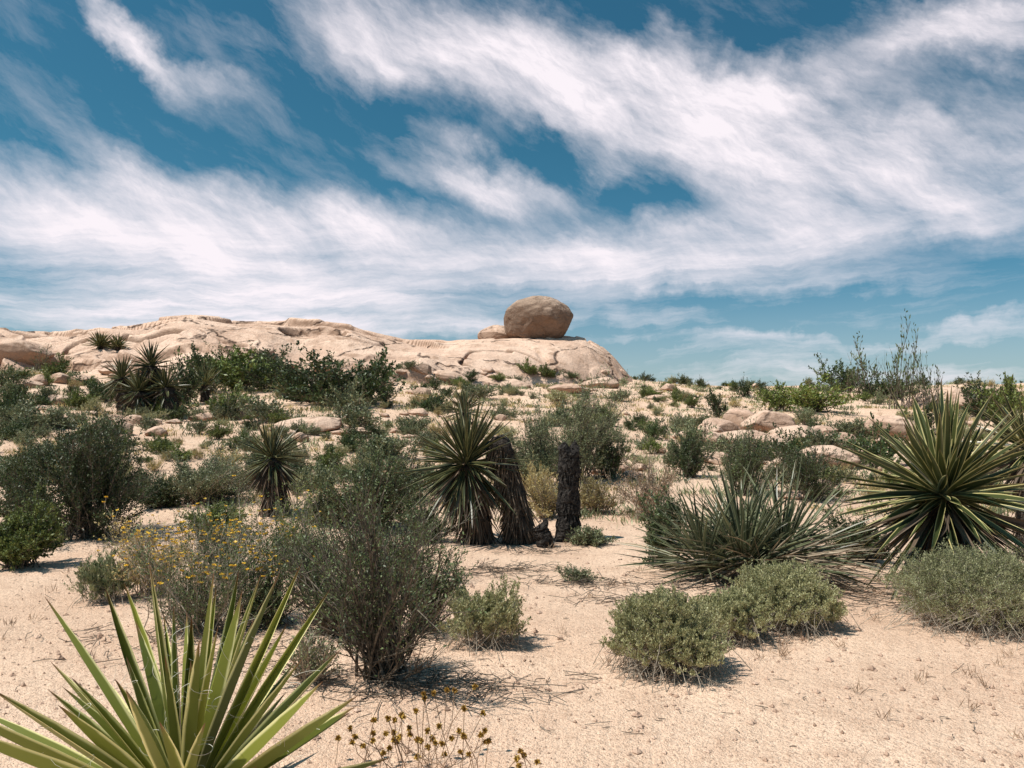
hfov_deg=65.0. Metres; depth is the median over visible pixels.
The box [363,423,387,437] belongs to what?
creosote bush
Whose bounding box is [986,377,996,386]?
dry shrub
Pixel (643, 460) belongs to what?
mat shrub
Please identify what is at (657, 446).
green bush
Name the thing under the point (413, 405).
mat shrub
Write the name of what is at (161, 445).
green bush
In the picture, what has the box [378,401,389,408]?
mat shrub
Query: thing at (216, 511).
green bush
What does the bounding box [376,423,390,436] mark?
mat shrub
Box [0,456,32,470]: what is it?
grey shrub
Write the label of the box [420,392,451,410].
creosote bush
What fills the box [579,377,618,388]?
boulder
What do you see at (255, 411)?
grey shrub
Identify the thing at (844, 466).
dry shrub
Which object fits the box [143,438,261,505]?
grey shrub
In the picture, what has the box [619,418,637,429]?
creosote bush
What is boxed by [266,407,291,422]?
green bush
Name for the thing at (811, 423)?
creosote bush
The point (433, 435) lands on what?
grey shrub
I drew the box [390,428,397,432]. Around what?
boulder
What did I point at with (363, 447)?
grey shrub
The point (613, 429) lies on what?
grey shrub
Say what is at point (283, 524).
brittlebush
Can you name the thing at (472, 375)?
creosote bush
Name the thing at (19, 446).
dry shrub
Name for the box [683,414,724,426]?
grey shrub
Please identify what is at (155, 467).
dry shrub
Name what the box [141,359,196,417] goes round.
yucca
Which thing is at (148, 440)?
green bush
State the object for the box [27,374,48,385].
boulder
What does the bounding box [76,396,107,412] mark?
mat shrub
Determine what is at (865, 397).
green bush
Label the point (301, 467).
creosote bush
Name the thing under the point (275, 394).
mat shrub
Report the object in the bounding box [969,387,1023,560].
yucca
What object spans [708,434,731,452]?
creosote bush
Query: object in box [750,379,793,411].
green bush
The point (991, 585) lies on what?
mat shrub
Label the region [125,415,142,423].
boulder
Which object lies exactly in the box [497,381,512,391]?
grey shrub
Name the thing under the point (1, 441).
grey shrub
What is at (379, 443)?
creosote bush
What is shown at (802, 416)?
grey shrub
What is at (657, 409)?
mat shrub
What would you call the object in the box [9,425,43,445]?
grey shrub
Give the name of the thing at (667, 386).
boulder
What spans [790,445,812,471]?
grey shrub
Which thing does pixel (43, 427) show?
grey shrub
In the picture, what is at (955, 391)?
boulder
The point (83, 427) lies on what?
green bush
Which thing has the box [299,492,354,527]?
grey shrub
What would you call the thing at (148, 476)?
grey shrub
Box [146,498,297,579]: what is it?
brittlebush
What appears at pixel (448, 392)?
creosote bush
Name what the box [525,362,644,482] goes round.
grey shrub
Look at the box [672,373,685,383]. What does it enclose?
creosote bush
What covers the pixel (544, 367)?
yucca
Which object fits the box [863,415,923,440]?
boulder
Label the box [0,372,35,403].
creosote bush
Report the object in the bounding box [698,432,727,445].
boulder
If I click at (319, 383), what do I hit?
creosote bush
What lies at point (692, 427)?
grey shrub
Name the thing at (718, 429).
boulder
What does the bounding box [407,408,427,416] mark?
boulder
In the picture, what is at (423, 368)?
boulder
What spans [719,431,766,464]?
grey shrub
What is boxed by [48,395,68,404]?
boulder
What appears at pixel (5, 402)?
creosote bush
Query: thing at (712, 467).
creosote bush
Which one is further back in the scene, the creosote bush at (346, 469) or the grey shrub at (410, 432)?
the grey shrub at (410, 432)
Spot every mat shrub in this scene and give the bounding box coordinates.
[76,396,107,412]
[124,407,139,416]
[141,408,168,420]
[198,441,208,448]
[216,419,228,426]
[269,391,280,396]
[293,466,317,487]
[325,443,351,455]
[340,461,357,470]
[353,454,373,472]
[364,396,379,404]
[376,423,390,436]
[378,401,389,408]
[410,397,418,408]
[418,572,564,663]
[442,400,457,411]
[486,422,521,437]
[496,396,510,405]
[503,385,516,395]
[534,388,581,402]
[537,410,560,425]
[576,412,601,422]
[587,582,751,695]
[594,401,613,413]
[626,451,656,465]
[652,404,664,413]
[658,394,668,401]
[693,584,787,650]
[726,556,860,645]
[832,465,858,482]
[859,538,1023,650]
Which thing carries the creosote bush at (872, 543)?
on the ground at (904, 645)
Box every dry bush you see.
[525,469,557,518]
[579,468,626,513]
[602,443,678,519]
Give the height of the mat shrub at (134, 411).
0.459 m
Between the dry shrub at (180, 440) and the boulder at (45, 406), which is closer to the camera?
the dry shrub at (180, 440)
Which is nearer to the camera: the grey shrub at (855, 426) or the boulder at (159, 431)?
the boulder at (159, 431)
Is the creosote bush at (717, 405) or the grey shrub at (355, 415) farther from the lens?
the creosote bush at (717, 405)
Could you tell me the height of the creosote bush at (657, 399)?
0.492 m
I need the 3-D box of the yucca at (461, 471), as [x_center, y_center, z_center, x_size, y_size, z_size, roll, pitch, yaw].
[-0.588,1.185,10.445,1.863,2.286,1.936,0,-3,0]
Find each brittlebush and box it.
[91,496,202,597]
[103,475,315,638]
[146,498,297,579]
[217,494,324,631]
[228,478,344,563]
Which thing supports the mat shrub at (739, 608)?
on the ground at (904, 645)
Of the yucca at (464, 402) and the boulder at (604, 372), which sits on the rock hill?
the boulder at (604, 372)
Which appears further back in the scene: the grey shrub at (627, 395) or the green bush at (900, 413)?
the grey shrub at (627, 395)
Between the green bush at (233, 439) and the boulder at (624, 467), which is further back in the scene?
the green bush at (233, 439)
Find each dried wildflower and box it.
[335,711,454,767]
[352,683,520,767]
[391,727,491,767]
[515,748,540,767]
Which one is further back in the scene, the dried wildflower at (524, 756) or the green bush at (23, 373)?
the green bush at (23, 373)
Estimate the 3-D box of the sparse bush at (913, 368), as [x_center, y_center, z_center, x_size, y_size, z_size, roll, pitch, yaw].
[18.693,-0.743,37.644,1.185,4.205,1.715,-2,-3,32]
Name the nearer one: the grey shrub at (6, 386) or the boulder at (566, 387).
the grey shrub at (6, 386)
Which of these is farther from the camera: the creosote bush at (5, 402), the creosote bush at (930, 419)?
the creosote bush at (930, 419)
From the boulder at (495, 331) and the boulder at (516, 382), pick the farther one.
the boulder at (495, 331)
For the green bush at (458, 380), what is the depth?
46.14 m
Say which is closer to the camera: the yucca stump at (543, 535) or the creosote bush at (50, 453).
the yucca stump at (543, 535)
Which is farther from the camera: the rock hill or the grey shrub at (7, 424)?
the rock hill
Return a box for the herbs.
[0,366,1018,525]
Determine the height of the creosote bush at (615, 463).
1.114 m
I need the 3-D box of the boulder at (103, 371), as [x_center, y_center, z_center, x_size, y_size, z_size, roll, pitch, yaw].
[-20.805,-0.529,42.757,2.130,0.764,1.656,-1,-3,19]
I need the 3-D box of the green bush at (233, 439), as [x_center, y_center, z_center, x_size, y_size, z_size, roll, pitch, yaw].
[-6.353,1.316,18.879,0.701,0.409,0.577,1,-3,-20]
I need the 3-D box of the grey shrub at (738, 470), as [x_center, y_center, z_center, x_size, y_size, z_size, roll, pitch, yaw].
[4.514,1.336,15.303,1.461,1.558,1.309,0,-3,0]
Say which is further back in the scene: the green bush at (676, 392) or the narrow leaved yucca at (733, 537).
the green bush at (676, 392)
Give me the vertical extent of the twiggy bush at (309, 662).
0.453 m
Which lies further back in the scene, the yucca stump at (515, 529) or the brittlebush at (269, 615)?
the yucca stump at (515, 529)
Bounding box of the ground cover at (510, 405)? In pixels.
[0,370,1023,515]
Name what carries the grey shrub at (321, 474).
on the ground at (904, 645)
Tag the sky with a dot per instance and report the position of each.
(719, 191)
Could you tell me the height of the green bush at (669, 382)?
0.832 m
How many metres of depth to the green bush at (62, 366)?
37.30 m
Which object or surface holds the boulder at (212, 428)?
on the ground at (904, 645)
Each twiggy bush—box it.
[258,496,377,590]
[265,519,425,637]
[266,606,351,686]
[272,459,486,692]
[304,487,481,583]
[373,524,480,634]
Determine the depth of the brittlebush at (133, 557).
7.31 m
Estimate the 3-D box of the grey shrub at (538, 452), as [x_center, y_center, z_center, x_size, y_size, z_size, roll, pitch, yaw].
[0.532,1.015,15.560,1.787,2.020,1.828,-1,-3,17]
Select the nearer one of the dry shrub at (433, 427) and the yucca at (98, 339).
the dry shrub at (433, 427)
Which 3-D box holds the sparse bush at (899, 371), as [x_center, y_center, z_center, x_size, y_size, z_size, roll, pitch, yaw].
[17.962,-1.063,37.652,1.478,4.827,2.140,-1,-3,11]
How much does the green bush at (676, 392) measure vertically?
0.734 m
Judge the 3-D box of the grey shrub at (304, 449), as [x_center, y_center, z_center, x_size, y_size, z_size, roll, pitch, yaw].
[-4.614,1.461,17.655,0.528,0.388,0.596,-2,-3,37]
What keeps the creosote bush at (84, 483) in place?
on the ground at (904, 645)
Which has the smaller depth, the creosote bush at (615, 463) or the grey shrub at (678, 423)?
the creosote bush at (615, 463)
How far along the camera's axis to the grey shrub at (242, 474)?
14.02 m
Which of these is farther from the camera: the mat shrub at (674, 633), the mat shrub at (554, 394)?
the mat shrub at (554, 394)
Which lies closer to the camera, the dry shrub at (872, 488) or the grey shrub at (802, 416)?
the dry shrub at (872, 488)
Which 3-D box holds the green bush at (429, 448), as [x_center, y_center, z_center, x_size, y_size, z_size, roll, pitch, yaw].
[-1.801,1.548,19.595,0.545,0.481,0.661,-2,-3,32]
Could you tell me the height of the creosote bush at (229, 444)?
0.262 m
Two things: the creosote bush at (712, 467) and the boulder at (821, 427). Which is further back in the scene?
the boulder at (821, 427)
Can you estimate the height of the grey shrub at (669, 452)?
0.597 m
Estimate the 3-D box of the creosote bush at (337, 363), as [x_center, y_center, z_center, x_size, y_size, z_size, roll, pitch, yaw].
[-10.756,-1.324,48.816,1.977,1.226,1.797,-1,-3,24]
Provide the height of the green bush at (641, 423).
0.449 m
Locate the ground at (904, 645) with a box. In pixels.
[0,367,1023,767]
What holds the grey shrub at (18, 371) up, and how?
on the ground at (904, 645)
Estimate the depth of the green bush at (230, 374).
35.27 m
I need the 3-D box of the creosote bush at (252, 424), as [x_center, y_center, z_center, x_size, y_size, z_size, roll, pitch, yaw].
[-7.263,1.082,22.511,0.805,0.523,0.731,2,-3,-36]
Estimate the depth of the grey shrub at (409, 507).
10.38 m
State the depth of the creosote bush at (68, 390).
30.66 m
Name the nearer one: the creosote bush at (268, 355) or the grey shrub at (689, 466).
the grey shrub at (689, 466)
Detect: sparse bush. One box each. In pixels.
[31,342,51,371]
[846,331,885,397]
[879,309,914,408]
[897,323,924,407]
[912,343,944,411]
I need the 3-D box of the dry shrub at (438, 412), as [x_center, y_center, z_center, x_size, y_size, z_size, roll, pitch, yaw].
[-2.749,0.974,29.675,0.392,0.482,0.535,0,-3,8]
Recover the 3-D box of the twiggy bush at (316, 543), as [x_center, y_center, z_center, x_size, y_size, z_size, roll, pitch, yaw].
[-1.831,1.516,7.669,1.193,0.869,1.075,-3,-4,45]
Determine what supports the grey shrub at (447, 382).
on the ground at (904, 645)
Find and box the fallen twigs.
[0,442,1022,752]
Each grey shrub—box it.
[0,396,75,429]
[0,403,35,422]
[0,420,15,428]
[0,434,4,445]
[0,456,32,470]
[1,435,57,462]
[2,379,22,393]
[3,363,22,377]
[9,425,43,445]
[30,385,61,397]
[31,403,77,428]
[34,429,50,436]
[36,422,54,433]
[63,546,137,606]
[67,371,78,383]
[70,412,94,426]
[77,407,122,434]
[125,461,166,495]
[132,413,159,430]
[133,474,189,508]
[134,404,153,416]
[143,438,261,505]
[185,419,217,434]
[187,404,206,421]
[205,391,242,420]
[224,451,258,482]
[231,430,259,451]
[234,392,302,422]
[234,424,261,443]
[234,466,252,489]
[252,438,296,456]
[267,425,294,437]
[281,435,297,444]
[286,443,429,528]
[286,451,311,471]
[288,480,305,494]
[289,422,304,432]
[292,442,309,458]
[294,456,349,491]
[296,418,320,433]
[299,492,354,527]
[310,427,324,435]
[316,374,376,410]
[320,432,332,440]
[329,398,391,427]
[345,445,383,462]
[351,432,425,458]
[359,438,369,453]
[382,414,433,433]
[393,495,460,542]
[401,360,419,369]
[401,425,426,435]
[409,429,433,447]
[416,462,437,473]
[423,426,440,440]
[441,375,471,385]
[447,383,500,398]
[478,400,522,419]
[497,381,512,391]
[505,388,590,485]
[507,375,527,381]
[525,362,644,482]
[526,391,537,398]
[551,413,568,425]
[555,562,606,581]
[564,524,617,546]
[586,410,623,435]
[602,388,634,400]
[611,431,627,441]
[628,432,657,449]
[636,483,685,567]
[646,402,655,408]
[652,410,660,415]
[661,419,715,477]
[662,406,725,457]
[662,445,676,463]
[667,410,691,424]
[667,414,687,432]
[676,372,690,383]
[677,388,693,398]
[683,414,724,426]
[713,415,785,495]
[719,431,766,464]
[772,461,796,482]
[774,451,799,469]
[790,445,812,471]
[791,406,822,424]
[792,423,851,448]
[804,377,816,384]
[824,417,882,438]
[871,389,891,403]
[952,377,964,384]
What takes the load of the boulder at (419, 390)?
on the ground at (904, 645)
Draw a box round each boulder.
[0,337,54,364]
[16,380,43,387]
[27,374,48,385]
[36,405,54,409]
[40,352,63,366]
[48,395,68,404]
[51,372,69,383]
[71,375,100,384]
[95,363,115,368]
[98,367,134,375]
[106,421,132,433]
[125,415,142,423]
[144,426,167,436]
[165,419,181,423]
[188,413,216,421]
[203,424,228,433]
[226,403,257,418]
[272,416,341,432]
[292,432,309,442]
[331,429,370,435]
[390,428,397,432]
[396,369,406,373]
[405,387,430,395]
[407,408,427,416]
[411,362,431,374]
[433,370,467,384]
[478,325,510,338]
[482,368,494,372]
[494,414,505,420]
[498,379,530,387]
[504,296,572,338]
[547,366,557,372]
[547,384,591,393]
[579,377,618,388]
[601,369,610,374]
[618,464,629,472]
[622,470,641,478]
[630,463,647,470]
[644,395,667,399]
[656,448,666,453]
[660,383,675,390]
[696,424,723,433]
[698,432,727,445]
[701,452,727,464]
[702,418,739,431]
[720,430,766,443]
[722,408,753,428]
[740,410,795,431]
[750,435,792,444]
[768,425,818,437]
[784,490,804,499]
[799,445,859,468]
[811,425,838,434]
[825,432,855,447]
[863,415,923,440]
[904,386,973,411]
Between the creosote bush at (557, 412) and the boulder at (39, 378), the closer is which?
the creosote bush at (557, 412)
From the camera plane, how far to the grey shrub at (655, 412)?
35.26 m
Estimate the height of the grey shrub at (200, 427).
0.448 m
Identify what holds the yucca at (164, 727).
on the ground at (904, 645)
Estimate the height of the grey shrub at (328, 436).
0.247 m
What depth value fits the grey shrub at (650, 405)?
38.41 m
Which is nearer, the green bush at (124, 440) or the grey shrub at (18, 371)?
the green bush at (124, 440)
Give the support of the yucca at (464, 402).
on the ground at (904, 645)
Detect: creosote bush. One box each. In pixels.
[0,361,35,387]
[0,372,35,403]
[0,382,36,419]
[0,400,174,542]
[0,418,16,434]
[0,423,28,439]
[0,437,47,498]
[0,460,66,529]
[3,416,36,434]
[26,391,63,406]
[34,386,56,400]
[42,441,73,465]
[48,431,78,442]
[63,385,74,392]
[72,371,114,398]
[82,379,114,401]
[157,397,190,420]
[166,346,219,403]
[182,341,229,394]
[200,339,242,365]
[224,343,291,379]
[225,441,236,450]
[232,353,289,389]
[235,414,266,429]
[242,446,264,463]
[243,386,256,393]
[248,340,294,371]
[253,448,291,464]
[266,340,405,405]
[273,345,311,400]
[288,462,311,474]
[325,351,348,367]
[335,428,366,451]
[335,465,359,479]
[341,430,446,500]
[342,344,416,401]
[346,423,372,439]
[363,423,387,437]
[365,433,398,455]
[377,378,398,401]
[384,398,399,407]
[398,424,409,434]
[409,381,431,387]
[409,391,442,410]
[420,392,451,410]
[425,484,443,497]
[426,372,442,389]
[438,385,456,396]
[462,368,478,379]
[536,416,557,427]
[545,402,572,421]
[562,369,581,378]
[586,426,640,478]
[595,402,609,412]
[601,410,623,426]
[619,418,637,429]
[628,409,650,422]
[638,413,667,439]
[639,371,653,379]
[651,419,669,433]
[652,393,663,401]
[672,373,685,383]
[694,374,704,385]
[698,387,728,417]
[705,462,717,470]
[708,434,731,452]
[728,380,738,391]
[735,372,758,396]
[750,422,813,458]
[753,383,770,396]
[753,436,865,502]
[755,380,768,386]
[806,415,827,426]
[808,353,883,391]
[814,489,900,562]
[833,412,906,468]
[850,366,919,398]
[865,473,880,480]
[907,402,936,436]
[952,372,975,395]
[954,370,1023,418]
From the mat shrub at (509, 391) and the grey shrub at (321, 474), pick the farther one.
the mat shrub at (509, 391)
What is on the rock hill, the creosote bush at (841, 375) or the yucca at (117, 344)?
the yucca at (117, 344)
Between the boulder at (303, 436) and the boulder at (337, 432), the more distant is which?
the boulder at (337, 432)
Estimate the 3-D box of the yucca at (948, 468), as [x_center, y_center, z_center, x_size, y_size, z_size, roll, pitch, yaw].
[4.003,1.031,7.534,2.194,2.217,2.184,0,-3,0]
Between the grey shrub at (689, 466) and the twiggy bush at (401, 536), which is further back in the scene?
the grey shrub at (689, 466)
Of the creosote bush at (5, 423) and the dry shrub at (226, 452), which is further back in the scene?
the creosote bush at (5, 423)
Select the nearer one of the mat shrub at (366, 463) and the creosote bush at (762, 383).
the mat shrub at (366, 463)
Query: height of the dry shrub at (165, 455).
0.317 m
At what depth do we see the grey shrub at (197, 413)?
24.61 m
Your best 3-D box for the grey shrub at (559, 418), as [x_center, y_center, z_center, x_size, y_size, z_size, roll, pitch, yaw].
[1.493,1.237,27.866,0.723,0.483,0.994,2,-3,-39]
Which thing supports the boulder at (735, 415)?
on the ground at (904, 645)
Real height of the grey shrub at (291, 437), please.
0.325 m
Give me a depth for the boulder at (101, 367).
44.15 m
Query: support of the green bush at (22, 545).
on the ground at (904, 645)
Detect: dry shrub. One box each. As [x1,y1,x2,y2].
[3,443,35,454]
[66,375,79,388]
[145,456,164,471]
[157,449,171,461]
[171,437,183,443]
[192,448,207,459]
[203,441,245,466]
[286,446,310,462]
[346,458,376,466]
[407,389,427,402]
[427,417,454,436]
[433,406,443,416]
[519,448,553,492]
[552,399,565,408]
[678,390,689,399]
[727,399,741,406]
[837,463,849,472]
[860,476,884,499]
[895,410,911,418]
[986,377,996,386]
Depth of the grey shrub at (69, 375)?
36.16 m
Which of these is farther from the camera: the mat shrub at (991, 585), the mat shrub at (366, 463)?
the mat shrub at (366, 463)
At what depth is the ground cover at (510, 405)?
29.18 m
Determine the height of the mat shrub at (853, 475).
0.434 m
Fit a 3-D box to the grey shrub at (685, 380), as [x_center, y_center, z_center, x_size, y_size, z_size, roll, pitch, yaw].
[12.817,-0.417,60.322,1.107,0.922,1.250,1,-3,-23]
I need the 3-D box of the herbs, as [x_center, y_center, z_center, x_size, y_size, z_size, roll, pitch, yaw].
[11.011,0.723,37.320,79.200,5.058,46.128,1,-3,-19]
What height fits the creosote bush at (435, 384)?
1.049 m
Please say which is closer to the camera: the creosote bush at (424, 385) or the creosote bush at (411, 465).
the creosote bush at (411, 465)
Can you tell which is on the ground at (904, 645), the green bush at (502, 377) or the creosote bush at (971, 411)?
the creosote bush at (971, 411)
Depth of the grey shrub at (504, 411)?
29.79 m
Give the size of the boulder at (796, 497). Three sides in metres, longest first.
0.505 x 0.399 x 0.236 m
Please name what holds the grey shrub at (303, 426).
on the ground at (904, 645)
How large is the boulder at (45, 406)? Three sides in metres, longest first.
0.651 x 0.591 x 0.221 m
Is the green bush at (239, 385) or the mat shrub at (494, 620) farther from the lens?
the green bush at (239, 385)
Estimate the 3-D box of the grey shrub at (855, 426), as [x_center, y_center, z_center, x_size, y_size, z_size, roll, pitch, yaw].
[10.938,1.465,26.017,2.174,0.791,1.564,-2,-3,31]
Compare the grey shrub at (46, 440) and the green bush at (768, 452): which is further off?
the green bush at (768, 452)
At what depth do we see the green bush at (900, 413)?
34.38 m
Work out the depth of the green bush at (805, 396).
35.93 m
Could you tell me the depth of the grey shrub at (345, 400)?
28.64 m
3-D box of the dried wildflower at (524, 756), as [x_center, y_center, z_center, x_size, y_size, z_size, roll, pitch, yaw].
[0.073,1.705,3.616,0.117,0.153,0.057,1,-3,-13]
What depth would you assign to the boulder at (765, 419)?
28.65 m
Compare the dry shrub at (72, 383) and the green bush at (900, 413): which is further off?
the green bush at (900, 413)
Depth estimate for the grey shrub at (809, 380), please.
59.50 m
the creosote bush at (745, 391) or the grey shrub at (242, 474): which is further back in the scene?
the creosote bush at (745, 391)
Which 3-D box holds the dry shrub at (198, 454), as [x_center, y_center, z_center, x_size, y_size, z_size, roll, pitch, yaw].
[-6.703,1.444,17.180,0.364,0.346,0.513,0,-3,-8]
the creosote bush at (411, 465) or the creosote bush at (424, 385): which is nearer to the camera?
the creosote bush at (411, 465)
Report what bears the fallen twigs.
on the ground at (904, 645)
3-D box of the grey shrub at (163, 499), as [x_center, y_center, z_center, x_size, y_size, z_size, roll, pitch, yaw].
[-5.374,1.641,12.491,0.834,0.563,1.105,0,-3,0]
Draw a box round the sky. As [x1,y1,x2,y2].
[0,0,1023,385]
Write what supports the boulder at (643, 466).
on the ground at (904, 645)
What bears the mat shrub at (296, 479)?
on the ground at (904, 645)
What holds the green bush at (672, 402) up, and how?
on the ground at (904, 645)
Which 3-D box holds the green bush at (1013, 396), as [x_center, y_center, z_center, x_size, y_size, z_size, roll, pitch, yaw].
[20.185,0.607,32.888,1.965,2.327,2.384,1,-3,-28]
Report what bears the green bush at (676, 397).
on the ground at (904, 645)
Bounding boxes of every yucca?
[0,563,388,767]
[81,331,117,349]
[97,354,142,411]
[102,333,129,350]
[110,364,157,413]
[123,341,179,413]
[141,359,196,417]
[188,362,230,401]
[236,415,313,518]
[264,372,288,397]
[396,392,536,545]
[437,387,486,434]
[539,364,551,376]
[607,445,900,596]
[825,379,1023,599]
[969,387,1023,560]
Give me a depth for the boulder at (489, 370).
50.46 m
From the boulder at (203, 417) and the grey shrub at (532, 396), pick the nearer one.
the boulder at (203, 417)
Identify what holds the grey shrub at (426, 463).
on the ground at (904, 645)
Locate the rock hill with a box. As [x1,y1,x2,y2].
[0,315,632,387]
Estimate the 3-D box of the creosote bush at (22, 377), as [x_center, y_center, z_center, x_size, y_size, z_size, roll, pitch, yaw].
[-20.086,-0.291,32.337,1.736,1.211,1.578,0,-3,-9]
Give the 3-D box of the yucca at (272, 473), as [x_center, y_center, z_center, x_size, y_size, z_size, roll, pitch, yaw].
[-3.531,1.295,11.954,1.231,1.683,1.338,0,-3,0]
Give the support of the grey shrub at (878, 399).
on the ground at (904, 645)
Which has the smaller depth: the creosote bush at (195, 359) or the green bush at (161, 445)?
the green bush at (161, 445)
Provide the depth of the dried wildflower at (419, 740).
3.51 m
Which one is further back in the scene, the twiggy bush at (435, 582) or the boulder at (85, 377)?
the boulder at (85, 377)
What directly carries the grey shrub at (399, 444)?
on the ground at (904, 645)
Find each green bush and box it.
[0,480,69,571]
[14,367,30,376]
[38,352,73,377]
[40,371,55,385]
[59,387,99,409]
[68,421,90,434]
[112,436,140,447]
[136,430,175,449]
[143,434,177,454]
[143,453,156,461]
[149,396,166,417]
[167,442,194,461]
[174,495,258,544]
[177,344,285,390]
[180,378,280,416]
[204,422,235,439]
[227,432,254,444]
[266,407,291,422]
[311,445,350,465]
[313,455,340,478]
[336,434,367,446]
[339,429,351,439]
[371,451,385,466]
[426,438,445,452]
[449,376,468,385]
[488,372,508,380]
[516,356,542,374]
[537,362,563,377]
[591,408,618,426]
[636,386,650,397]
[636,418,652,427]
[641,436,663,454]
[645,385,660,395]
[661,378,673,385]
[668,389,684,401]
[668,399,679,406]
[671,385,681,393]
[682,393,702,407]
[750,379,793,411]
[756,440,775,460]
[778,368,861,411]
[819,467,835,482]
[855,392,873,401]
[881,469,900,483]
[895,406,910,417]
[970,372,1023,421]
[970,430,988,440]
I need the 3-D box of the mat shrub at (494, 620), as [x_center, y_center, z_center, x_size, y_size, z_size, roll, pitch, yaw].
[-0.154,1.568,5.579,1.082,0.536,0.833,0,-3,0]
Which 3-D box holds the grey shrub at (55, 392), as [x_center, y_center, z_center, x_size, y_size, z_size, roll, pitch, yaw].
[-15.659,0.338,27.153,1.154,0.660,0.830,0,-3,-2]
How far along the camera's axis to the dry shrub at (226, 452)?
16.09 m
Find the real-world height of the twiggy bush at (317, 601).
0.858 m
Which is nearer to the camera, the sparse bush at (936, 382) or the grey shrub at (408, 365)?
the sparse bush at (936, 382)
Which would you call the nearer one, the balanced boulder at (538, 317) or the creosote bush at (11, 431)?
the creosote bush at (11, 431)
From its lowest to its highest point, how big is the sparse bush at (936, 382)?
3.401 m
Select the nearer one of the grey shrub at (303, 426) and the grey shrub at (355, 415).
the grey shrub at (303, 426)
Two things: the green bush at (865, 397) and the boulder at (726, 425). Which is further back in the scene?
the green bush at (865, 397)
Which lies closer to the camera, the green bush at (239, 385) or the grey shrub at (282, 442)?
the grey shrub at (282, 442)
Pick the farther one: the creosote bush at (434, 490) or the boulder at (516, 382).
the boulder at (516, 382)
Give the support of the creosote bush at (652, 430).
on the ground at (904, 645)
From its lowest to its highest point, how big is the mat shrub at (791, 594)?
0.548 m
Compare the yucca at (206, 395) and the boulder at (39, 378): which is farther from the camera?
the boulder at (39, 378)
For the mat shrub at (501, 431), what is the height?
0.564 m
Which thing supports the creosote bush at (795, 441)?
on the ground at (904, 645)
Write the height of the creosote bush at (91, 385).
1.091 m
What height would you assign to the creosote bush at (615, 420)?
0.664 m
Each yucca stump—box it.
[482,434,539,545]
[530,518,554,547]
[553,438,581,542]
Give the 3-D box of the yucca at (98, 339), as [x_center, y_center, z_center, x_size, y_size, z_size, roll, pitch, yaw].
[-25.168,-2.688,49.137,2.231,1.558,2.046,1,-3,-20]
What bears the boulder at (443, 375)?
on the ground at (904, 645)
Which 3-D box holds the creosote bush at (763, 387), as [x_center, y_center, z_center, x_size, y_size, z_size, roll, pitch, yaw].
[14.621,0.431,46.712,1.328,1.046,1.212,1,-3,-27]
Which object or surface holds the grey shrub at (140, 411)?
on the ground at (904, 645)
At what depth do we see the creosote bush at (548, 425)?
26.72 m
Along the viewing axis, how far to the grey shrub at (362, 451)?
16.90 m
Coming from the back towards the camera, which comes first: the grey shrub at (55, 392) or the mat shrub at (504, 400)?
the mat shrub at (504, 400)
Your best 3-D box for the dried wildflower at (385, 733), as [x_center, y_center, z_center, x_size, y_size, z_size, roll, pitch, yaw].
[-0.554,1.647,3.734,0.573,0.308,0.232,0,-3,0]
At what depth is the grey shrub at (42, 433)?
19.61 m
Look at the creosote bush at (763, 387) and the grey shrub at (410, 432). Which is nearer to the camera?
the grey shrub at (410, 432)
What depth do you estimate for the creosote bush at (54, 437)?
18.54 m
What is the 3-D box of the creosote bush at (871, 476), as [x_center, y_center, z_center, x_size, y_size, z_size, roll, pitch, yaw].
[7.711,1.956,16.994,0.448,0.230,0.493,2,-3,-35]
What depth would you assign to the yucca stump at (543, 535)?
10.01 m
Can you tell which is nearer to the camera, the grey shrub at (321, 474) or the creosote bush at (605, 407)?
the grey shrub at (321, 474)
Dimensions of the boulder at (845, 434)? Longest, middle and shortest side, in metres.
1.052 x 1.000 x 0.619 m
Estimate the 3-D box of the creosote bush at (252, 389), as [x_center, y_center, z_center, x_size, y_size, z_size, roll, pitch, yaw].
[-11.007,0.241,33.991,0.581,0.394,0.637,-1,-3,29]
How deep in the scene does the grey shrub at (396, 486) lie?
10.97 m
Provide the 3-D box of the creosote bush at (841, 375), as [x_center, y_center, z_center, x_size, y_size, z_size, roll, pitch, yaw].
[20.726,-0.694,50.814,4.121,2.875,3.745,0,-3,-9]
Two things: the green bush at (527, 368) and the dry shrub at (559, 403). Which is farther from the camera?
the green bush at (527, 368)
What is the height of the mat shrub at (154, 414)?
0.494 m
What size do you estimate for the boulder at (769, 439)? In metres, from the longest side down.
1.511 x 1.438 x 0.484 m
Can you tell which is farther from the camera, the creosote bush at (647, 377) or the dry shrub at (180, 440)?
the creosote bush at (647, 377)
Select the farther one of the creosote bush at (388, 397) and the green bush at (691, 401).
the green bush at (691, 401)
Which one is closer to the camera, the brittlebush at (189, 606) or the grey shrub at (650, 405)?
the brittlebush at (189, 606)
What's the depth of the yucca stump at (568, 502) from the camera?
10.52 m
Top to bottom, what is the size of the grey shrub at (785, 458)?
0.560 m
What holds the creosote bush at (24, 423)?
on the ground at (904, 645)
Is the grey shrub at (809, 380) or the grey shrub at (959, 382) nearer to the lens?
the grey shrub at (959, 382)
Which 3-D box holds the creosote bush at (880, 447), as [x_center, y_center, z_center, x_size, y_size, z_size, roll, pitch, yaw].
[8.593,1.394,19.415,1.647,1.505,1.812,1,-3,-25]

